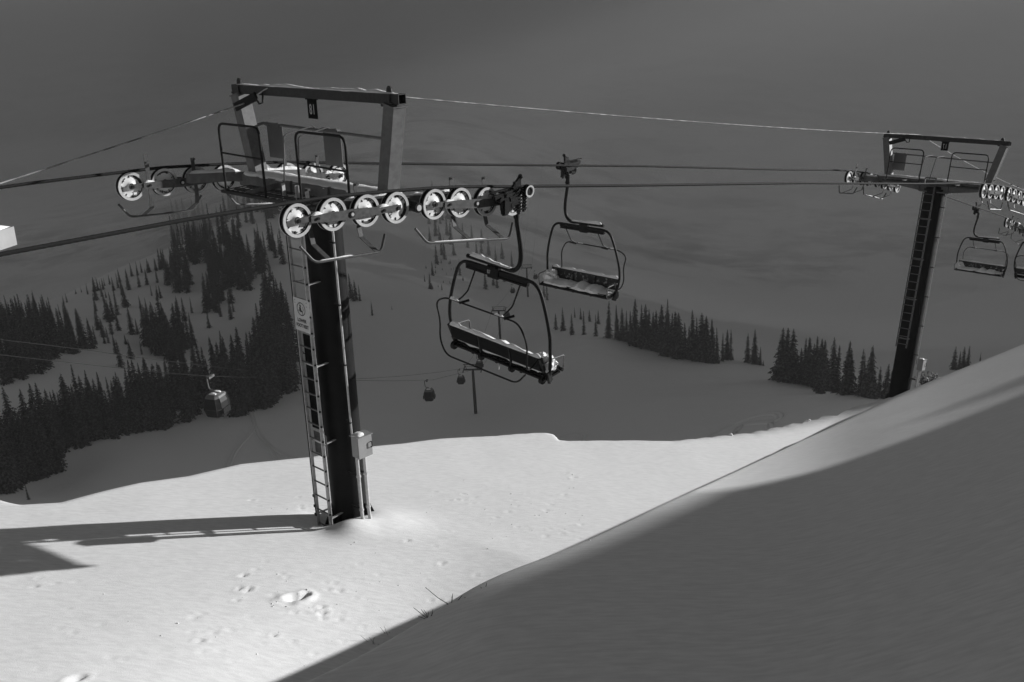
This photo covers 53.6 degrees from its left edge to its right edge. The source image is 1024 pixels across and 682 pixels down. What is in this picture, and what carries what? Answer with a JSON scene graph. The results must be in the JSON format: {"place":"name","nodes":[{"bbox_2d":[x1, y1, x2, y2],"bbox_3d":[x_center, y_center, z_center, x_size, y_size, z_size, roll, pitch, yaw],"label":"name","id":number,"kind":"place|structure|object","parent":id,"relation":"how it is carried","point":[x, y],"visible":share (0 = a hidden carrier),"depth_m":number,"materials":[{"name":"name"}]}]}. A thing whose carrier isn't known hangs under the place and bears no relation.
{"place":"outdoors","nodes":[
{"label":"outdoors","id":0,"kind":"place"},
{"bbox_2d":[0,225,16,249],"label":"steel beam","id":1,"kind":"structure","parent":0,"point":[7,237],"depth_m":10.76,"materials":[{"name":"white metal"}]},
{"bbox_2d":[0,0,1023,504],"bbox_3d":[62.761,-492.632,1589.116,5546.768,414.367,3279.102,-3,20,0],"label":"valley snow","id":2,"kind":"structure","parent":0,"point":[828,264],"depth_m":920.31,"materials":[{"name":"white snow"}]},
{"bbox_2d":[0,451,16,493],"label":"fir tree","id":3,"kind":"object","parent":2,"relation":"on","point":[5,480],"visible":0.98,"depth_m":174.21,"materials":[{"name":"black plant"}]},
{"bbox_2d":[1,388,32,438],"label":"fir tree","id":4,"kind":"object","parent":2,"relation":"on","point":[6,406],"visible":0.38,"depth_m":194.84,"materials":[{"name":"black plant"}]},
{"bbox_2d":[6,405,31,452],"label":"fir tree","id":5,"kind":"object","parent":2,"relation":"on","point":[11,420],"visible":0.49,"depth_m":190.82,"materials":[{"name":"black plant"}]},
{"bbox_2d":[14,338,28,379],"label":"fir tree","id":6,"kind":"object","parent":2,"relation":"on","point":[21,373],"visible":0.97,"depth_m":228.18,"materials":[{"name":"black plant"}]},
{"bbox_2d":[13,409,33,460],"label":"fir tree","id":7,"kind":"object","parent":2,"relation":"on","point":[18,441],"visible":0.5,"depth_m":190.61,"materials":[{"name":"black plant"}]},
{"bbox_2d":[17,389,31,434],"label":"fir tree","id":8,"kind":"object","parent":2,"relation":"on","point":[23,412],"visible":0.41,"depth_m":199.01,"materials":[{"name":"black plant"}]},
{"bbox_2d":[19,315,35,369],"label":"fir tree","id":9,"kind":"object","parent":2,"relation":"on","point":[27,344],"visible":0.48,"depth_m":237.20,"materials":[{"name":"black plant"}]},
{"bbox_2d":[26,383,44,439],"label":"fir tree","id":10,"kind":"object","parent":2,"relation":"on","point":[34,400],"visible":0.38,"depth_m":198.44,"materials":[{"name":"black plant"}]},
{"bbox_2d":[28,398,52,459],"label":"fir tree","id":11,"kind":"object","parent":2,"relation":"on","point":[33,415],"visible":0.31,"depth_m":193.24,"materials":[{"name":"black plant"}]},
{"bbox_2d":[37,310,54,367],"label":"fir tree","id":12,"kind":"object","parent":2,"relation":"on","point":[45,346],"visible":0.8,"depth_m":244.44,"materials":[{"name":"black plant"}]},
{"bbox_2d":[42,305,61,358],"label":"fir tree","id":13,"kind":"object","parent":2,"relation":"on","point":[50,339],"visible":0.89,"depth_m":256.47,"materials":[{"name":"black plant"}]},
{"bbox_2d":[47,309,66,352],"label":"fir tree","id":14,"kind":"object","parent":2,"relation":"on","point":[55,328],"visible":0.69,"depth_m":266.74,"materials":[{"name":"black plant"}]},
{"bbox_2d":[47,416,67,473],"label":"fir tree","id":15,"kind":"object","parent":2,"relation":"on","point":[56,452],"visible":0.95,"depth_m":191.62,"materials":[{"name":"black plant"}]},
{"bbox_2d":[64,316,78,354],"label":"fir tree","id":16,"kind":"object","parent":2,"relation":"on","point":[69,349],"visible":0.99,"depth_m":267.82,"materials":[{"name":"black plant"}]},
{"bbox_2d":[57,374,86,447],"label":"fir tree","id":17,"kind":"object","parent":2,"relation":"on","point":[64,410],"visible":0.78,"depth_m":203.15,"materials":[{"name":"black plant"}]},
{"bbox_2d":[67,387,96,449],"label":"fir tree","id":18,"kind":"object","parent":2,"relation":"on","point":[79,431],"visible":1,"depth_m":202.97,"materials":[{"name":"black plant"}]},
{"bbox_2d":[75,308,91,348],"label":"fir tree","id":19,"kind":"object","parent":2,"relation":"on","point":[83,342],"visible":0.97,"depth_m":280.89,"materials":[{"name":"black plant"}]},
{"bbox_2d":[75,375,105,439],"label":"fir tree","id":20,"kind":"object","parent":2,"relation":"on","point":[85,410],"visible":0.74,"depth_m":205.71,"materials":[{"name":"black plant"}]},
{"bbox_2d":[87,379,108,439],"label":"fir tree","id":21,"kind":"object","parent":2,"relation":"on","point":[98,429],"visible":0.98,"depth_m":206.90,"materials":[{"name":"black plant"}]},
{"bbox_2d":[104,390,123,438],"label":"fir tree","id":22,"kind":"object","parent":2,"relation":"on","point":[113,432],"visible":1,"depth_m":208.18,"materials":[{"name":"black plant"}]},
{"bbox_2d":[112,379,135,435],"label":"fir tree","id":23,"kind":"object","parent":2,"relation":"on","point":[124,426],"visible":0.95,"depth_m":211.61,"materials":[{"name":"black plant"}]},
{"bbox_2d":[129,360,138,409],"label":"fir tree","id":24,"kind":"object","parent":2,"relation":"on","point":[134,383],"visible":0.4,"depth_m":223.53,"materials":[{"name":"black plant"}]},
{"bbox_2d":[125,377,143,433],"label":"fir tree","id":25,"kind":"object","parent":2,"relation":"on","point":[133,418],"visible":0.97,"depth_m":213.46,"materials":[{"name":"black plant"}]},
{"bbox_2d":[139,303,150,346],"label":"fir tree","id":26,"kind":"object","parent":2,"relation":"on","point":[143,327],"visible":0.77,"depth_m":299.46,"materials":[{"name":"black plant"}]},
{"bbox_2d":[142,358,153,412],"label":"fir tree","id":27,"kind":"object","parent":2,"relation":"on","point":[146,378],"visible":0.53,"depth_m":222.35,"materials":[{"name":"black plant"}]},
{"bbox_2d":[148,310,164,356],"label":"fir tree","id":28,"kind":"object","parent":2,"relation":"on","point":[157,341],"visible":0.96,"depth_m":289.20,"materials":[{"name":"black plant"}]},
{"bbox_2d":[151,390,169,430],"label":"fir tree","id":29,"kind":"object","parent":2,"relation":"on","point":[159,418],"visible":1,"depth_m":217.75,"materials":[{"name":"black plant"}]},
{"bbox_2d":[147,364,179,425],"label":"fir tree","id":30,"kind":"object","parent":2,"relation":"on","point":[156,388],"visible":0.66,"depth_m":218.69,"materials":[{"name":"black plant"}]},
{"bbox_2d":[161,315,179,359],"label":"fir tree","id":31,"kind":"object","parent":2,"relation":"on","point":[167,332],"visible":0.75,"depth_m":286.31,"materials":[{"name":"black plant"}]},
{"bbox_2d":[165,336,181,400],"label":"fir tree","id":32,"kind":"object","parent":2,"relation":"on","point":[168,352],"visible":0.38,"depth_m":236.72,"materials":[{"name":"black plant"}]},
{"bbox_2d":[168,354,181,409],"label":"fir tree","id":33,"kind":"object","parent":2,"relation":"on","point":[174,383],"visible":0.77,"depth_m":233.54,"materials":[{"name":"black plant"}]},
{"bbox_2d":[169,303,184,348],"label":"fir tree","id":34,"kind":"object","parent":2,"relation":"on","point":[175,324],"visible":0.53,"depth_m":302.36,"materials":[{"name":"black plant"}]},
{"bbox_2d":[171,257,184,292],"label":"fir tree","id":35,"kind":"object","parent":2,"relation":"on","point":[176,285],"visible":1,"depth_m":373.56,"materials":[{"name":"black plant"}]},
{"bbox_2d":[171,348,189,398],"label":"fir tree","id":36,"kind":"object","parent":2,"relation":"on","point":[176,363],"visible":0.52,"depth_m":238.52,"materials":[{"name":"black plant"}]},
{"bbox_2d":[177,381,195,422],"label":"fir tree","id":37,"kind":"object","parent":2,"relation":"on","point":[186,414],"visible":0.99,"depth_m":224.41,"materials":[{"name":"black plant"}]},
{"bbox_2d":[181,247,193,284],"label":"fir tree","id":38,"kind":"object","parent":2,"relation":"on","point":[187,271],"visible":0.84,"depth_m":380.54,"materials":[{"name":"black plant"}]},
{"bbox_2d":[190,224,201,264],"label":"fir tree","id":39,"kind":"object","parent":2,"relation":"on","point":[195,256],"visible":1,"depth_m":404.83,"materials":[{"name":"black plant"}]},
{"bbox_2d":[190,341,207,407],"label":"fir tree","id":40,"kind":"object","parent":2,"relation":"on","point":[199,385],"visible":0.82,"depth_m":236.55,"materials":[{"name":"black plant"}]},
{"bbox_2d":[213,343,231,404],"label":"fir tree","id":41,"kind":"object","parent":2,"relation":"on","point":[222,382],"visible":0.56,"depth_m":238.76,"materials":[{"name":"black plant"}]},
{"bbox_2d":[229,334,238,379],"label":"fir tree","id":42,"kind":"object","parent":2,"relation":"on","point":[231,352],"visible":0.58,"depth_m":270.41,"materials":[{"name":"black plant"}]},
{"bbox_2d":[227,383,243,416],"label":"fir tree","id":43,"kind":"object","parent":2,"relation":"on","point":[235,411],"visible":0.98,"depth_m":228.91,"materials":[{"name":"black plant"}]},
{"bbox_2d":[234,248,246,289],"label":"fir tree","id":44,"kind":"object","parent":2,"relation":"on","point":[239,283],"visible":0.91,"depth_m":371.52,"materials":[{"name":"black plant"}]},
{"bbox_2d":[226,411,257,466],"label":"ski track","id":45,"kind":"structure","parent":2,"relation":"on","point":[239,445],"depth_m":202.28,"materials":[{"name":"white snow"}]},
{"bbox_2d":[235,360,248,407],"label":"fir tree","id":46,"kind":"object","parent":2,"relation":"on","point":[238,375],"visible":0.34,"depth_m":236.17,"materials":[{"name":"black plant"}]},
{"bbox_2d":[237,345,252,407],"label":"fir tree","id":47,"kind":"object","parent":2,"relation":"on","point":[247,379],"visible":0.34,"depth_m":237.95,"materials":[{"name":"black plant"}]},
{"bbox_2d":[238,349,255,411],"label":"fir tree","id":48,"kind":"object","parent":2,"relation":"on","point":[246,397],"visible":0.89,"depth_m":233.05,"materials":[{"name":"black plant"}]},
{"bbox_2d":[251,232,266,271],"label":"fir tree","id":49,"kind":"object","parent":2,"relation":"on","point":[255,250],"visible":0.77,"depth_m":387.94,"materials":[{"name":"black plant"}]},
{"bbox_2d":[250,345,278,409],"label":"fir tree","id":50,"kind":"object","parent":2,"relation":"on","point":[262,399],"visible":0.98,"depth_m":236.66,"materials":[{"name":"black plant"}]},
{"bbox_2d":[251,419,278,460],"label":"ski track","id":51,"kind":"structure","parent":2,"relation":"on","point":[273,455],"depth_m":197.13,"materials":[{"name":"white snow"}]},
{"bbox_2d":[266,277,284,330],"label":"fir tree","id":52,"kind":"object","parent":2,"relation":"on","point":[271,289],"visible":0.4,"depth_m":315.27,"materials":[{"name":"black plant"}]},
{"bbox_2d":[256,433,297,458],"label":"ski track","id":53,"kind":"structure","parent":2,"relation":"on","point":[277,451],"depth_m":191.44,"materials":[{"name":"white snow"}]},
{"bbox_2d":[278,282,293,321],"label":"fir tree","id":54,"kind":"object","parent":2,"relation":"on","point":[282,298],"visible":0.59,"depth_m":328.84,"materials":[{"name":"black plant"}]},
{"bbox_2d":[277,337,300,393],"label":"fir tree","id":55,"kind":"object","parent":2,"relation":"on","point":[289,386],"visible":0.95,"depth_m":258.68,"materials":[{"name":"black plant"}]},
{"bbox_2d":[283,308,304,361],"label":"fir tree","id":56,"kind":"object","parent":2,"relation":"on","point":[295,349],"visible":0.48,"depth_m":291.00,"materials":[{"name":"black plant"}]},
{"bbox_2d":[463,364,481,413],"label":"gondola tower","id":57,"kind":"structure","parent":2,"relation":"on","point":[474,393],"depth_m":247.94,"materials":[{"name":"grey metal"}]},
{"bbox_2d":[0,143,536,378],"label":"gondola cable","id":58,"kind":"object","parent":57,"relation":"attached to","point":[204,365],"visible":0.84,"depth_m":81.89,"materials":[{"name":"metal"}]},
{"bbox_2d":[3,143,544,380],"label":"gondola cable","id":59,"kind":"object","parent":57,"relation":"attached to","point":[206,375],"visible":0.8,"depth_m":80.39,"materials":[{"name":"metal"}]},
{"bbox_2d":[204,374,230,417],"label":"gondola cabin","id":60,"kind":"object","parent":59,"relation":"hanging from","point":[216,403],"visible":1,"depth_m":85.92,"materials":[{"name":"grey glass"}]},
{"bbox_2d":[423,379,435,400],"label":"gondola cabin","id":61,"kind":"object","parent":59,"relation":"hanging from","point":[429,394],"visible":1,"depth_m":168.52,"materials":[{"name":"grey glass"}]},
{"bbox_2d":[0,152,980,499],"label":"distant forest","id":62,"kind":"object","parent":2,"relation":"on","point":[214,296],"visible":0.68,"depth_m":364.29,"materials":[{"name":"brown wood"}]},
{"bbox_2d":[603,303,613,338],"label":"fir tree","id":63,"kind":"object","parent":2,"relation":"on","point":[608,334],"visible":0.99,"depth_m":293.74,"materials":[{"name":"black plant"}]},
{"bbox_2d":[627,299,640,347],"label":"fir tree","id":64,"kind":"object","parent":2,"relation":"on","point":[632,339],"visible":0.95,"depth_m":285.33,"materials":[{"name":"black plant"}]},
{"bbox_2d":[635,304,651,348],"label":"fir tree","id":65,"kind":"object","parent":2,"relation":"on","point":[643,329],"visible":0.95,"depth_m":283.81,"materials":[{"name":"black plant"}]},
{"bbox_2d":[649,311,659,350],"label":"fir tree","id":66,"kind":"object","parent":2,"relation":"on","point":[654,327],"visible":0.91,"depth_m":281.95,"materials":[{"name":"black plant"}]},
{"bbox_2d":[652,306,664,352],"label":"fir tree","id":67,"kind":"object","parent":2,"relation":"on","point":[660,328],"visible":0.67,"depth_m":280.31,"materials":[{"name":"black plant"}]},
{"bbox_2d":[656,314,671,356],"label":"fir tree","id":68,"kind":"object","parent":2,"relation":"on","point":[663,349],"visible":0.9,"depth_m":273.56,"materials":[{"name":"black plant"}]},
{"bbox_2d":[664,312,682,357],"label":"fir tree","id":69,"kind":"object","parent":2,"relation":"on","point":[674,325],"visible":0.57,"depth_m":271.07,"materials":[{"name":"black plant"}]},
{"bbox_2d":[669,312,688,359],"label":"fir tree","id":70,"kind":"object","parent":2,"relation":"on","point":[680,349],"visible":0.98,"depth_m":268.13,"materials":[{"name":"black plant"}]},
{"bbox_2d":[685,310,695,359],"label":"fir tree","id":71,"kind":"object","parent":2,"relation":"on","point":[691,341],"visible":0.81,"depth_m":265.68,"materials":[{"name":"black plant"}]},
{"bbox_2d":[691,313,705,361],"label":"fir tree","id":72,"kind":"object","parent":2,"relation":"on","point":[698,344],"visible":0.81,"depth_m":262.25,"materials":[{"name":"black plant"}]},
{"bbox_2d":[698,315,711,363],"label":"fir tree","id":73,"kind":"object","parent":2,"relation":"on","point":[704,354],"visible":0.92,"depth_m":259.60,"materials":[{"name":"black plant"}]},
{"bbox_2d":[704,320,719,363],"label":"fir tree","id":74,"kind":"object","parent":2,"relation":"on","point":[712,357],"visible":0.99,"depth_m":258.57,"materials":[{"name":"black plant"}]},
{"bbox_2d":[703,411,783,437],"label":"ski track","id":75,"kind":"structure","parent":2,"relation":"on","point":[778,415],"depth_m":143.69,"materials":[{"name":"white snow"}]},
{"bbox_2d":[748,331,758,363],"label":"fir tree","id":76,"kind":"object","parent":2,"relation":"on","point":[754,357],"visible":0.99,"depth_m":261.68,"materials":[{"name":"black plant"}]},
{"bbox_2d":[732,419,776,432],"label":"ski track","id":77,"kind":"structure","parent":2,"relation":"on","point":[739,427],"depth_m":140.43,"materials":[{"name":"white snow"}]},
{"bbox_2d":[768,328,784,379],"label":"fir tree","id":78,"kind":"object","parent":2,"relation":"on","point":[778,357],"visible":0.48,"depth_m":225.14,"materials":[{"name":"black plant"}]},
{"bbox_2d":[773,328,792,382],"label":"fir tree","id":79,"kind":"object","parent":2,"relation":"on","point":[782,369],"visible":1,"depth_m":222.21,"materials":[{"name":"black plant"}]},
{"bbox_2d":[779,330,801,383],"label":"fir tree","id":80,"kind":"object","parent":2,"relation":"on","point":[792,349],"visible":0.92,"depth_m":221.63,"materials":[{"name":"black plant"}]},
{"bbox_2d":[798,338,813,385],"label":"fir tree","id":81,"kind":"object","parent":2,"relation":"on","point":[808,359],"visible":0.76,"depth_m":219.44,"materials":[{"name":"black plant"}]},
{"bbox_2d":[806,336,819,386],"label":"fir tree","id":82,"kind":"object","parent":2,"relation":"on","point":[814,359],"visible":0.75,"depth_m":217.77,"materials":[{"name":"black plant"}]},
{"bbox_2d":[808,339,823,387],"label":"fir tree","id":83,"kind":"object","parent":2,"relation":"on","point":[819,356],"visible":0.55,"depth_m":216.60,"materials":[{"name":"black plant"}]},
{"bbox_2d":[812,351,828,393],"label":"fir tree","id":84,"kind":"object","parent":2,"relation":"on","point":[818,388],"visible":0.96,"depth_m":198.11,"materials":[{"name":"black plant"}]},
{"bbox_2d":[822,340,829,388],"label":"fir tree","id":85,"kind":"object","parent":2,"relation":"on","point":[826,363],"visible":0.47,"depth_m":214.52,"materials":[{"name":"black plant"}]},
{"bbox_2d":[824,338,840,391],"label":"fir tree","id":86,"kind":"object","parent":2,"relation":"on","point":[829,379],"visible":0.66,"depth_m":207.19,"materials":[{"name":"black plant"}]},
{"bbox_2d":[830,347,842,392],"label":"fir tree","id":87,"kind":"object","parent":2,"relation":"on","point":[835,382],"visible":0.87,"depth_m":144.56,"materials":[{"name":"black plant"}]},
{"bbox_2d":[835,340,853,394],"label":"fir tree","id":88,"kind":"object","parent":2,"relation":"on","point":[848,352],"visible":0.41,"depth_m":138.44,"materials":[{"name":"black plant"}]},
{"bbox_2d":[837,350,857,395],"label":"fir tree","id":89,"kind":"object","parent":2,"relation":"on","point":[848,385],"visible":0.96,"depth_m":136.11,"materials":[{"name":"black plant"}]},
{"bbox_2d":[854,350,864,395],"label":"fir tree","id":90,"kind":"object","parent":2,"relation":"on","point":[858,386],"visible":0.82,"depth_m":134.73,"materials":[{"name":"black plant"}]},
{"bbox_2d":[855,347,879,398],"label":"fir tree","id":91,"kind":"object","parent":2,"relation":"on","point":[865,384],"visible":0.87,"depth_m":132.76,"materials":[{"name":"black plant"}]},
{"bbox_2d":[862,352,879,398],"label":"fir tree","id":92,"kind":"object","parent":2,"relation":"on","point":[871,380],"visible":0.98,"depth_m":132.18,"materials":[{"name":"black plant"}]},
{"bbox_2d":[880,364,890,398],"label":"fir tree","id":93,"kind":"object","parent":2,"relation":"on","point":[885,390],"visible":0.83,"depth_m":133.33,"materials":[{"name":"black plant"}]},
{"bbox_2d":[0,344,1023,681],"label":"snow slope","id":94,"kind":"structure","parent":0,"point":[880,540],"depth_m":14.55,"materials":[{"name":"white snow"}]},
{"bbox_2d":[115,78,521,525],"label":"lift tower","id":95,"kind":"structure","parent":94,"relation":"on","point":[343,442],"depth_m":18.25,"materials":[{"name":"metal"}]},
{"bbox_2d":[293,296,310,333],"bbox_3d":[-3.760,-0.461,18.130,0.450,0.620,0.013,17,27,40],"label":"foot rest sign","id":96,"kind":"object","parent":95,"relation":"attached to","point":[301,313],"visible":1,"depth_m":18.12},
{"bbox_2d":[305,98,317,118],"bbox_3d":[-3.432,-4.001,17.409,0.330,0.360,0.031,15,25,41],"label":"number sign","id":97,"kind":"object","parent":95,"relation":"hanging from","point":[312,108],"visible":1,"depth_m":17.41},
{"bbox_2d":[0,161,1014,220],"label":"haul rope","id":98,"kind":"object","parent":95,"relation":"attached to","point":[182,166],"visible":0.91,"depth_m":22.57,"materials":[{"name":"metal"}]},
{"bbox_2d":[538,154,625,300],"bbox_3d":[1.932,-3.068,26.994,2.561,3.738,1.227,15,27,41],"label":"lift chair","id":99,"kind":"object","parent":98,"relation":"hanging from","point":[593,284],"visible":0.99,"depth_m":27.03,"materials":[{"name":"black paint"}]},
{"bbox_2d":[954,202,1007,277],"bbox_3d":[23.525,-5.071,50.413,2.470,3.605,1.183,15,27,41],"label":"lift chair","id":100,"kind":"object","parent":98,"relation":"hanging from","point":[991,269],"visible":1,"depth_m":50.47,"materials":[{"name":"metal"}]},
{"bbox_2d":[0,87,1022,189],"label":"communication cable","id":101,"kind":"object","parent":95,"relation":"attached to","point":[244,102],"visible":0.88,"depth_m":18.59,"materials":[{"name":"black paint"}]},
{"bbox_2d":[0,182,1023,256],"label":"haul rope","id":102,"kind":"object","parent":95,"relation":"attached to","point":[107,234],"visible":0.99,"depth_m":15.54,"materials":[{"name":"metal"}]},
{"bbox_2d":[436,174,564,384],"bbox_3d":[-0.362,-1.257,18.824,2.717,3.966,1.302,20,30,39],"label":"lift chair","id":103,"kind":"object","parent":102,"relation":"hanging from","point":[542,367],"visible":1,"depth_m":18.95,"materials":[{"name":"black paint"}]},
{"bbox_2d":[1014,242,1023,280],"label":"lift chair","id":104,"kind":"object","parent":102,"relation":"hanging from","point":[1018,271],"visible":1,"depth_m":44.82,"materials":[{"name":"metal"}]},
{"bbox_2d":[839,130,1023,398],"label":"lift tower","id":105,"kind":"structure","parent":94,"relation":"on","point":[921,264],"depth_m":39.07,"materials":[{"name":"metal"}]},
{"bbox_2d":[998,214,1023,245],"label":"lift tower","id":106,"kind":"structure","parent":94,"relation":"on","point":[1011,224],"depth_m":54.35,"materials":[{"name":"metal"}]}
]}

